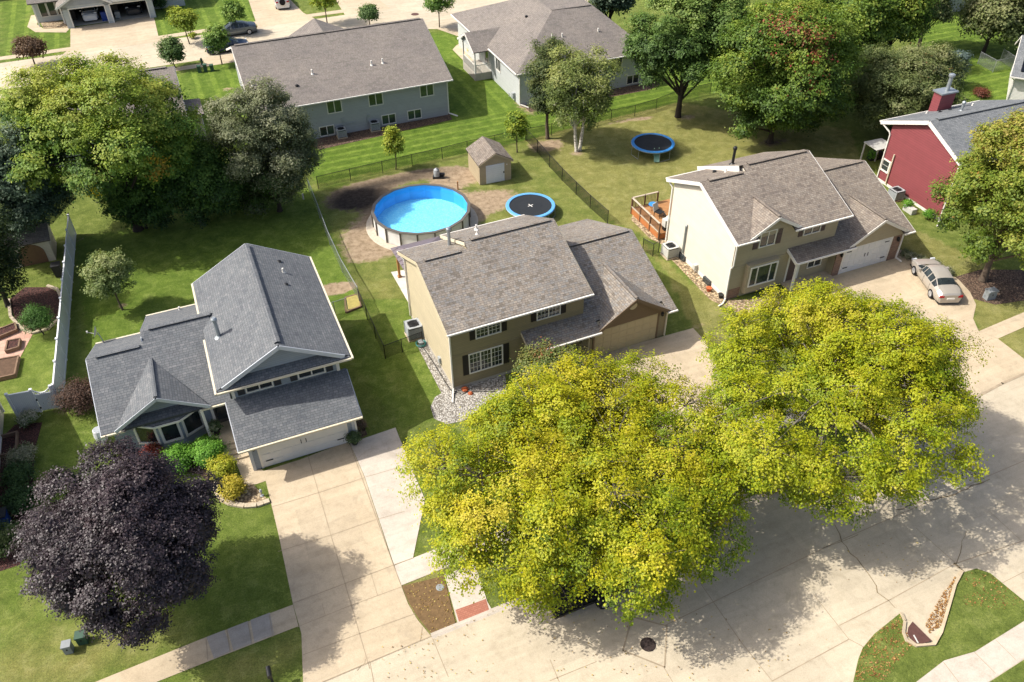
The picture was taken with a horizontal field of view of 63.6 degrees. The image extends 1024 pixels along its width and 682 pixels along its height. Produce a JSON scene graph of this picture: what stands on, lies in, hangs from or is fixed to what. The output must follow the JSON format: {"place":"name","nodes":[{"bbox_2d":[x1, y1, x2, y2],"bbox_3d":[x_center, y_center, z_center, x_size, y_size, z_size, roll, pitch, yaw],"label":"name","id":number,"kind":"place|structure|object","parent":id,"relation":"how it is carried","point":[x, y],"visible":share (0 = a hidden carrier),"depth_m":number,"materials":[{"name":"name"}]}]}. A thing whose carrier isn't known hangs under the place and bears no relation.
{"place":"outdoors","nodes":[
{"label":"outdoors","id":0,"kind":"place"},
{"bbox_2d":[0,325,31,357],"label":"paving","id":1,"kind":"structure","parent":0,"point":[24,337],"depth_m":55.23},
{"bbox_2d":[63,16,162,54],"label":"driveway","id":2,"kind":"structure","parent":0,"point":[127,32],"depth_m":100.51,"materials":[{"name":"concrete"}]},
{"bbox_2d":[19,66,206,168],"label":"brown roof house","id":3,"kind":"structure","parent":0,"point":[165,70],"depth_m":77.14,"materials":[{"name":"grey"}]},
{"bbox_2d":[96,605,297,681],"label":"sidewalk","id":4,"kind":"structure","parent":0,"point":[176,661],"depth_m":37.57,"materials":[{"name":"concrete"}]},
{"bbox_2d":[207,630,230,657],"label":"sidewalk","id":5,"kind":"structure","parent":0,"point":[218,644],"depth_m":38.13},
{"bbox_2d":[228,621,251,649],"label":"sidewalk","id":6,"kind":"structure","parent":0,"point":[239,635],"depth_m":38.45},
{"bbox_2d":[250,613,273,641],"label":"sidewalk","id":7,"kind":"structure","parent":0,"point":[261,626],"depth_m":38.76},
{"bbox_2d":[249,0,312,26],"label":"driveway","id":8,"kind":"structure","parent":0,"point":[266,13],"depth_m":105.77,"materials":[{"name":"concrete"}]},
{"bbox_2d":[0,0,587,89],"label":"street","id":9,"kind":"structure","parent":0,"point":[148,52],"depth_m":97.45,"materials":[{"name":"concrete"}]},
{"bbox_2d":[223,20,257,35],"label":"parked car","id":10,"kind":"object","parent":9,"relation":"on","point":[241,27],"visible":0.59,"depth_m":99.50,"materials":[{"name":"grey paint"}]},
{"bbox_2d":[264,442,430,681],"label":"driveway","id":11,"kind":"structure","parent":0,"point":[312,567],"depth_m":41.30,"materials":[{"name":"concrete"}]},
{"bbox_2d":[337,0,389,14],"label":"driveway","id":12,"kind":"structure","parent":0,"point":[348,7],"depth_m":108.19,"materials":[{"name":"concrete"}]},
{"bbox_2d":[391,270,409,300],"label":"patio","id":13,"kind":"structure","parent":0,"point":[401,282],"depth_m":60.15,"materials":[{"name":"white concrete"}]},
{"bbox_2d":[390,236,440,277],"bbox_3d":[-6.135,-5.244,58.738,3.706,3.200,4.350,-16,42,-18],"label":"pergola","id":14,"kind":"object","parent":13,"relation":"on","point":[399,259],"visible":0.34,"depth_m":59.09,"materials":[{"name":"wood"}]},
{"bbox_2d":[377,0,477,20],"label":"driveway","id":15,"kind":"structure","parent":0,"point":[398,10],"depth_m":106.50,"materials":[{"name":"concrete"}]},
{"bbox_2d":[402,576,454,632],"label":"verge","id":16,"kind":"structure","parent":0,"point":[440,614],"depth_m":39.64,"materials":[{"name":"brown soil"}]},
{"bbox_2d":[444,565,490,621],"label":"carriage walk","id":17,"kind":"structure","parent":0,"point":[465,600],"depth_m":40.04,"materials":[{"name":"concrete"}]},
{"bbox_2d":[456,599,488,621],"bbox_3d":[-1.877,12.835,39.330,1.599,0.001,0.699,-14,42,-16],"label":"brick apron","id":18,"kind":"object","parent":17,"relation":"on","point":[470,610],"visible":1,"depth_m":39.33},
{"bbox_2d":[0,0,1023,681],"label":"lawn","id":19,"kind":"structure","parent":0,"point":[400,392],"depth_m":62.97,"materials":[{"name":"green plant"}]},
{"bbox_2d":[0,355,20,380],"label":"raised bed","id":20,"kind":"object","parent":19,"relation":"on","point":[9,366],"visible":1,"depth_m":52.93,"materials":[{"name":"wood"}]},
{"bbox_2d":[0,422,41,570],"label":"mulch bed","id":21,"kind":"object","parent":19,"relation":"on","point":[30,434],"visible":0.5,"depth_m":47.78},
{"bbox_2d":[0,516,26,557],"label":"hedge shrub","id":22,"kind":"object","parent":21,"relation":"on","point":[5,538],"visible":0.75,"depth_m":41.77,"materials":[{"name":"green plant"}]},
{"bbox_2d":[0,478,36,515],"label":"hedge shrub","id":23,"kind":"object","parent":21,"relation":"on","point":[16,497],"visible":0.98,"depth_m":43.63,"materials":[{"name":"green plant"}]},
{"bbox_2d":[0,458,38,489],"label":"hedge shrub","id":24,"kind":"object","parent":21,"relation":"on","point":[20,473],"visible":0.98,"depth_m":44.95,"materials":[{"name":"green plant"}]},
{"bbox_2d":[2,440,38,464],"bbox_3d":[-27.774,6.461,46.636,2.001,1.281,1.823,7,40,9],"label":"hydrangea","id":25,"kind":"object","parent":21,"relation":"on","point":[23,452],"visible":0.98,"depth_m":46.38,"materials":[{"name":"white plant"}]},
{"bbox_2d":[1,220,56,267],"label":"garden shed","id":26,"kind":"structure","parent":19,"relation":"on","point":[42,248],"depth_m":61.78,"materials":[{"name":"beige"}]},
{"bbox_2d":[19,245,48,265],"bbox_3d":[-35.995,-6.470,61.867,1.800,1.667,0.030,-15,42,-17],"label":"arched door","id":27,"kind":"structure","parent":26,"relation":"in","point":[35,254],"depth_m":61.96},
{"bbox_2d":[10,287,59,329],"bbox_3d":[-33.451,-2.446,58.293,3.208,0.001,6.164,-24,45,-25],"label":"mulch bed","id":28,"kind":"object","parent":19,"relation":"on","point":[43,296],"visible":0.67,"depth_m":58.85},
{"bbox_2d":[0,203,32,307],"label":"conifer tree","id":29,"kind":"object","parent":28,"relation":"on","point":[9,260],"visible":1,"depth_m":55.98,"materials":[{"name":"green plant"}]},
{"bbox_2d":[13,301,56,334],"bbox_3d":[-31.790,-1.323,55.091,2.532,2.550,2.526,-26,46,-27],"label":"topiary","id":30,"kind":"object","parent":28,"relation":"on","point":[34,318],"visible":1,"depth_m":54.64,"materials":[{"name":"plant"}]},
{"bbox_2d":[0,118,75,240],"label":"shade tree","id":31,"kind":"object","parent":19,"relation":"on","point":[27,207],"visible":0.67,"depth_m":58.36,"materials":[{"name":"green plant"}]},
{"bbox_2d":[50,214,76,403],"bbox_3d":[-31.055,-2.932,57.395,0.160,1.870,21.051,-14,41,-15],"label":"vinyl fence","id":32,"kind":"object","parent":19,"relation":"on","point":[60,360],"visible":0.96,"depth_m":56.20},
{"bbox_2d":[4,385,60,416],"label":"vinyl gate","id":33,"kind":"structure","parent":32,"relation":"attached to","point":[29,399],"depth_m":49.42,"materials":[{"name":"white plastic"}]},
{"bbox_2d":[47,373,94,419],"bbox_3d":[-26.114,3.305,49.647,3.605,2.260,3.318,-1,40,0],"label":"burgundy shrub","id":34,"kind":"object","parent":19,"relation":"on","point":[82,392],"visible":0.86,"depth_m":49.08,"materials":[{"name":"red plant"}]},
{"bbox_2d":[0,49,208,232],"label":"shade tree","id":35,"kind":"object","parent":19,"relation":"on","point":[50,120],"visible":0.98,"depth_m":57.32,"materials":[{"name":"green plant"}]},
{"bbox_2d":[26,0,184,28],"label":"open garage house","id":36,"kind":"structure","parent":19,"relation":"on","point":[70,14],"depth_m":103.85,"materials":[{"name":"grey"}]},
{"bbox_2d":[77,245,139,310],"bbox_3d":[-27.351,-4.058,56.430,3.401,4.959,3.808,15,42,19],"label":"lawn tree","id":37,"kind":"object","parent":19,"relation":"on","point":[106,279],"visible":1,"depth_m":55.31,"materials":[{"name":"green plant"}]},
{"bbox_2d":[95,169,176,230],"bbox_3d":[-29.299,-11.304,64.656,6.023,5.650,5.767,15,42,19],"label":"understorey tree","id":38,"kind":"object","parent":19,"relation":"on","point":[120,200],"visible":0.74,"depth_m":63.44,"materials":[{"name":"green plant"}]},
{"bbox_2d":[134,133,252,228],"bbox_3d":[-25.249,-12.627,64.957,10.115,7.318,6.812,-1,40,0],"label":"shade tree","id":39,"kind":"object","parent":19,"relation":"on","point":[200,188],"visible":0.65,"depth_m":63.55,"materials":[{"name":"green plant"}]},
{"bbox_2d":[161,445,231,482],"bbox_3d":[-18.847,6.617,47.134,7.753,0.001,2.403,16,42,19],"label":"mulch bed","id":40,"kind":"object","parent":19,"relation":"on","point":[193,466],"depth_m":46.38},
{"bbox_2d":[155,440,195,474],"bbox_3d":[-18.718,6.487,46.155,2.291,1.668,2.412,10,41,13],"label":"round shrub","id":41,"kind":"object","parent":40,"relation":"on","point":[177,451],"visible":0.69,"depth_m":45.76,"materials":[{"name":"green plant"}]},
{"bbox_2d":[186,431,229,469],"bbox_3d":[-17.216,6.147,46.465,2.348,1.765,2.404,19,44,22],"label":"round shrub","id":42,"kind":"object","parent":40,"relation":"on","point":[206,447],"visible":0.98,"depth_m":46.02,"materials":[{"name":"green plant"}]},
{"bbox_2d":[202,451,238,480],"bbox_3d":[-16.137,7.012,45.711,1.978,1.374,2.038,-1,40,0],"label":"round shrub","id":43,"kind":"object","parent":40,"relation":"on","point":[221,464],"visible":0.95,"depth_m":45.45,"materials":[{"name":"yellow plant"}]},
{"bbox_2d":[200,22,231,64],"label":"street tree","id":44,"kind":"object","parent":19,"relation":"on","point":[215,39],"visible":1,"depth_m":90.24,"materials":[{"name":"green plant"}]},
{"bbox_2d":[85,243,362,470],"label":"grey house","id":45,"kind":"structure","parent":19,"relation":"on","point":[250,349],"depth_m":46.42,"materials":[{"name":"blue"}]},
{"bbox_2d":[133,428,161,444],"bbox_3d":[-20.671,5.208,46.592,1.284,1.740,0.095,0,40,1],"label":"bay window","id":46,"kind":"structure","parent":45,"relation":"in","point":[145,435],"depth_m":46.73,"materials":[{"name":"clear glass"}]},
{"bbox_2d":[158,423,183,443],"bbox_3d":[-19.377,5.050,46.762,1.110,1.740,0.095,-16,42,-17],"label":"bay window","id":47,"kind":"structure","parent":45,"relation":"in","point":[171,433],"depth_m":46.93,"materials":[{"name":"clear glass"}]},
{"bbox_2d":[181,411,204,436],"bbox_3d":[-18.332,4.555,47.341,0.095,1.740,1.238,30,48,31],"label":"bay window","id":48,"kind":"structure","parent":45,"relation":"in","point":[193,423],"depth_m":47.48,"materials":[{"name":"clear glass"}]},
{"bbox_2d":[259,424,347,466],"bbox_3d":[-11.730,5.679,46.483,4.820,2.110,0.120,-16,42,-17],"label":"garage door","id":49,"kind":"structure","parent":45,"relation":"in","point":[334,436],"depth_m":46.63,"materials":[{"name":"white metal"}]},
{"bbox_2d":[232,477,265,502],"bbox_3d":[-14.179,8.185,45.166,2.076,0.001,1.954,-1,40,0],"label":"river rock bed","id":50,"kind":"object","parent":19,"relation":"on","point":[252,494],"visible":0.62,"depth_m":44.85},
{"bbox_2d":[216,473,248,502],"bbox_3d":[-15.229,7.900,44.642,1.791,1.354,1.871,24,46,27],"label":"round shrub","id":51,"kind":"object","parent":50,"relation":"on","point":[233,484],"visible":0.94,"depth_m":44.34,"materials":[{"name":"yellow plant"}]},
{"bbox_2d":[236,457,265,483],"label":"footpath","id":52,"kind":"structure","parent":19,"relation":"on","point":[249,474],"depth_m":46.16,"materials":[{"name":"concrete"}]},
{"bbox_2d":[199,74,327,224],"bbox_3d":[-19.308,-14.903,64.326,9.179,11.406,8.284,-20,43,-21],"label":"shade tree","id":53,"kind":"object","parent":19,"relation":"on","point":[284,130],"visible":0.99,"depth_m":62.36,"materials":[{"name":"green plant"}]},
{"bbox_2d":[226,17,457,139],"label":"grey ranch house","id":54,"kind":"structure","parent":19,"relation":"on","point":[354,79],"depth_m":78.95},
{"bbox_2d":[314,113,451,148],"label":"mulch bed","id":55,"kind":"object","parent":19,"relation":"on","point":[331,141],"visible":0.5,"depth_m":79.00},
{"bbox_2d":[350,428,424,563],"bbox_3d":[-6.402,8.158,45.055,2.785,0.001,9.201,-15,42,-17],"label":"driveway strip","id":56,"kind":"object","parent":19,"relation":"on","point":[375,454],"visible":0.88,"depth_m":45.03,"materials":[{"name":"concrete"}]},
{"bbox_2d":[379,124,405,168],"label":"sapling","id":57,"kind":"object","parent":19,"relation":"on","point":[391,143],"visible":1,"depth_m":71.25,"materials":[{"name":"green plant"}]},
{"bbox_2d":[316,129,524,188],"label":"chain link fence","id":58,"kind":"object","parent":19,"relation":"on","point":[382,170],"visible":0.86,"depth_m":73.01,"materials":[{"name":"black metal"}]},
{"bbox_2d":[366,183,477,249],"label":"swimming pool","id":59,"kind":"structure","parent":19,"relation":"on","point":[404,215],"depth_m":67.02,"materials":[{"name":"blue liquid"}]},
{"bbox_2d":[418,345,506,423],"bbox_3d":[-2.967,2.248,52.140,5.092,0.001,7.736,-9,40,-10],"label":"gravel bed","id":60,"kind":"object","parent":19,"relation":"on","point":[444,409],"visible":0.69,"depth_m":50.81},
{"bbox_2d":[466,136,513,184],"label":"garden shed","id":61,"kind":"structure","parent":19,"relation":"on","point":[489,160],"depth_m":70.78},
{"bbox_2d":[501,109,532,152],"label":"sapling","id":62,"kind":"object","parent":19,"relation":"on","point":[517,125],"visible":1,"depth_m":73.52,"materials":[{"name":"green plant"}]},
{"bbox_2d":[506,193,554,217],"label":"trampoline","id":63,"kind":"object","parent":19,"relation":"on","point":[535,204],"visible":0.86,"depth_m":66.94,"materials":[{"name":"fabric"}]},
{"bbox_2d":[397,214,677,402],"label":"tan house","id":64,"kind":"structure","parent":19,"relation":"on","point":[486,300],"depth_m":51.31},
{"bbox_2d":[468,344,503,373],"bbox_3d":[-1.595,1.122,50.771,2.280,1.580,0.095,-16,42,-18],"label":"window","id":65,"kind":"structure","parent":64,"relation":"in","point":[492,357],"depth_m":50.78,"materials":[{"name":"clear glass"}]},
{"bbox_2d":[594,313,657,356],"bbox_3d":[7.360,-0.393,53.479,4.650,2.130,0.090,-16,42,-18],"label":"garage door","id":66,"kind":"structure","parent":64,"relation":"in","point":[637,331],"depth_m":53.45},
{"bbox_2d":[519,33,569,139],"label":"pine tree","id":67,"kind":"object","parent":19,"relation":"on","point":[539,65],"visible":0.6,"depth_m":72.92,"materials":[{"name":"green plant"}]},
{"bbox_2d":[450,0,642,107],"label":"hip roof house","id":68,"kind":"structure","parent":19,"relation":"on","point":[492,38],"depth_m":86.00,"materials":[{"name":"grey"}]},
{"bbox_2d":[508,336,589,395],"bbox_3d":[2.364,2.100,49.165,5.395,4.144,4.911,-1,40,0],"label":"ornamental tree","id":69,"kind":"object","parent":19,"relation":"on","point":[545,356],"visible":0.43,"depth_m":48.74,"materials":[{"name":"green plant"}]},
{"bbox_2d":[525,130,608,223],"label":"chain link fence","id":70,"kind":"object","parent":19,"relation":"on","point":[594,200],"visible":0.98,"depth_m":70.21,"materials":[{"name":"black metal"}]},
{"bbox_2d":[387,346,756,629],"bbox_3d":[3.229,6.683,40.084,17.945,8.666,15.586,-1,40,0],"label":"maple tree","id":71,"kind":"object","parent":19,"relation":"on","point":[561,481],"visible":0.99,"depth_m":36.73,"materials":[{"name":"yellow plant"}]},
{"bbox_2d":[539,42,628,152],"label":"birch tree","id":72,"kind":"object","parent":19,"relation":"on","point":[568,90],"visible":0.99,"depth_m":70.39,"materials":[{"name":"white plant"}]},
{"bbox_2d":[526,82,711,138],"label":"chain link fence","id":73,"kind":"object","parent":19,"relation":"on","point":[551,124],"visible":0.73,"depth_m":80.77,"materials":[{"name":"black metal"}]},
{"bbox_2d":[630,191,671,239],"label":"deck","id":74,"kind":"structure","parent":19,"relation":"on","point":[647,218],"depth_m":65.91,"materials":[{"name":"brown wood"}]},
{"bbox_2d":[631,133,674,161],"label":"trampoline","id":75,"kind":"object","parent":19,"relation":"on","point":[650,142],"visible":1,"depth_m":74.74,"materials":[{"name":"metal"}]},
{"bbox_2d":[619,0,754,117],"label":"shade tree","id":76,"kind":"object","parent":19,"relation":"on","point":[687,44],"visible":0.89,"depth_m":73.78,"materials":[{"name":"green plant"}]},
{"bbox_2d":[672,258,779,313],"bbox_3d":[14.737,-3.956,59.333,9.083,0.001,4.346,24,46,27],"label":"river rock bed","id":77,"kind":"object","parent":19,"relation":"on","point":[695,277],"visible":0.56,"depth_m":58.56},
{"bbox_2d":[665,146,915,306],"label":"cream house","id":78,"kind":"structure","parent":19,"relation":"on","point":[740,226],"depth_m":58.07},
{"bbox_2d":[747,261,778,287],"bbox_3d":[17.451,-4.656,57.374,2.280,1.630,0.095,-15,42,-17],"label":"window","id":79,"kind":"structure","parent":78,"relation":"in","point":[761,274],"depth_m":57.38,"materials":[{"name":"clear glass"}]},
{"bbox_2d":[839,237,891,273],"bbox_3d":[25.807,-6.247,60.255,4.200,2.110,0.120,-15,42,-17],"label":"garage door","id":80,"kind":"structure","parent":78,"relation":"in","point":[875,252],"depth_m":60.23,"materials":[{"name":"white metal"}]},
{"bbox_2d":[827,0,906,83],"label":"woodland tree","id":81,"kind":"object","parent":19,"relation":"on","point":[878,14],"visible":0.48,"depth_m":81.17,"materials":[{"name":"green plant"}]},
{"bbox_2d":[861,0,945,60],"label":"woodland tree","id":82,"kind":"object","parent":19,"relation":"on","point":[915,9],"visible":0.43,"depth_m":85.03,"materials":[{"name":"green plant"}]},
{"bbox_2d":[846,41,972,133],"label":"crabapple tree","id":83,"kind":"object","parent":19,"relation":"on","point":[900,75],"visible":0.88,"depth_m":72.50,"materials":[{"name":"green plant"}]},
{"bbox_2d":[916,0,958,46],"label":"woodland tree","id":84,"kind":"object","parent":19,"relation":"on","point":[946,15],"visible":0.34,"depth_m":89.41,"materials":[{"name":"green plant"}]},
{"bbox_2d":[949,0,1023,53],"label":"woodland tree","id":85,"kind":"object","parent":19,"relation":"on","point":[989,18],"visible":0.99,"depth_m":88.67,"materials":[{"name":"green plant"}]},
{"bbox_2d":[956,270,1023,304],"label":"mulch bed","id":86,"kind":"object","parent":19,"relation":"on","point":[1008,285],"visible":0.6,"depth_m":59.12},
{"bbox_2d":[394,404,829,584],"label":"sidewalk","id":87,"kind":"structure","parent":0,"point":[412,569],"depth_m":41.32,"materials":[{"name":"concrete"}]},
{"bbox_2d":[325,375,1023,681],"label":"street","id":88,"kind":"structure","parent":0,"point":[514,645],"depth_m":39.51,"materials":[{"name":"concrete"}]},
{"bbox_2d":[539,562,632,619],"bbox_3d":[4.220,11.717,39.886,5.646,0.950,2.240,-17,42,-18],"label":"parked car","id":89,"kind":"object","parent":88,"relation":"on","point":[584,603],"visible":0.24,"depth_m":39.07,"materials":[{"name":"black metal"}]},
{"bbox_2d":[206,329,1023,681],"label":"pavement joint","id":90,"kind":"object","parent":88,"relation":"on","point":[632,617],"visible":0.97,"depth_m":39.53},
{"bbox_2d":[430,447,857,638],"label":"kerb","id":91,"kind":"structure","parent":88,"relation":"on","point":[462,623],"depth_m":38.97,"materials":[{"name":"concrete"}]},
{"bbox_2d":[900,570,963,646],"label":"inlet kerb","id":92,"kind":"structure","parent":88,"relation":"on","point":[934,643],"depth_m":38.45,"materials":[{"name":"concrete"}]},
{"bbox_2d":[592,328,772,515],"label":"driveway","id":93,"kind":"structure","parent":0,"point":[684,348],"depth_m":53.26,"materials":[{"name":"concrete"}]},
{"bbox_2d":[827,250,1023,427],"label":"driveway","id":94,"kind":"structure","parent":0,"point":[888,279],"depth_m":56.98,"materials":[{"name":"concrete"}]},
{"bbox_2d":[910,257,962,302],"bbox_3d":[30.177,-4.561,58.645,2.160,1.460,4.900,-2,40,-1],"label":"parked car","id":95,"kind":"object","parent":94,"relation":"on","point":[937,279],"visible":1,"depth_m":57.68,"materials":[{"name":"beige paint"}]},
{"bbox_2d":[853,568,1023,681],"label":"verge","id":96,"kind":"structure","parent":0,"point":[970,628],"depth_m":38.15,"materials":[{"name":"green plant"}]},
{"bbox_2d":[856,574,1019,679],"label":"fallen leaves","id":97,"kind":"object","parent":96,"relation":"on","point":[934,616],"visible":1,"depth_m":38.43,"materials":[{"name":"brown"}]},
{"bbox_2d":[877,73,1023,225],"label":"red house","id":98,"kind":"structure","parent":0,"point":[918,154],"depth_m":66.14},
{"bbox_2d":[917,621,1023,681],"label":"sidewalk","id":99,"kind":"structure","parent":0,"point":[995,656],"depth_m":37.05,"materials":[{"name":"concrete"}]},
{"bbox_2d":[980,312,1023,337],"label":"sidewalk","id":100,"kind":"structure","parent":0,"point":[1006,327],"depth_m":55.36,"materials":[{"name":"concrete"}]},
{"bbox_2d":[990,660,1023,681],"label":"verge","id":101,"kind":"structure","parent":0,"point":[1015,673],"depth_m":36.56,"materials":[{"name":"green plant"}]},
{"bbox_2d":[1006,35,1023,99],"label":"white house","id":102,"kind":"structure","parent":0,"point":[1015,91],"depth_m":81.32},
{"label":"ground","id":103,"kind":"structure","parent":0,"visible":0},
{"bbox_2d":[7,33,49,64],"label":"street tree","id":104,"kind":"object","parent":103,"relation":"on","point":[28,46],"visible":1,"depth_m":91.27,"materials":[{"name":"brown plant"}]},
{"bbox_2d":[4,429,227,651],"bbox_3d":[-17.108,9.403,36.630,9.057,9.308,8.800,-1,40,0],"label":"maple tree","id":105,"kind":"object","parent":103,"relation":"on","point":[137,519],"visible":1,"depth_m":34.04,"materials":[{"name":"purple plant"}]},
{"bbox_2d":[154,33,185,67],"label":"street tree","id":106,"kind":"object","parent":103,"relation":"on","point":[170,49],"visible":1,"depth_m":90.29,"materials":[{"name":"green plant"}]},
{"bbox_2d":[165,5,200,43],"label":"street tree","id":107,"kind":"object","parent":103,"relation":"on","point":[181,18],"visible":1,"depth_m":95.27,"materials":[{"name":"green plant"}]},
{"bbox_2d":[219,0,247,22],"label":"street tree","id":108,"kind":"object","parent":103,"relation":"on","point":[231,10],"visible":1,"depth_m":98.02,"materials":[{"name":"green plant"}]},
{"bbox_2d":[586,0,638,18],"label":"woodland tree","id":109,"kind":"object","parent":103,"relation":"on","point":[604,6],"visible":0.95,"depth_m":93.70,"materials":[{"name":"green plant"}]},
{"bbox_2d":[702,0,871,143],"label":"maple tree","id":110,"kind":"object","parent":103,"relation":"on","point":[793,83],"visible":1,"depth_m":69.20,"materials":[{"name":"green plant"}]},
{"bbox_2d":[674,275,995,530],"bbox_3d":[16.300,3.369,42.611,14.736,10.272,16.274,13,42,16],"label":"maple tree","id":111,"kind":"object","parent":103,"relation":"on","point":[848,368],"visible":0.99,"depth_m":39.87,"materials":[{"name":"yellow plant"}]},
{"bbox_2d":[926,106,1023,282],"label":"maple tree","id":112,"kind":"object","parent":103,"relation":"on","point":[1001,212],"visible":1,"depth_m":53.88,"materials":[{"name":"green plant"}]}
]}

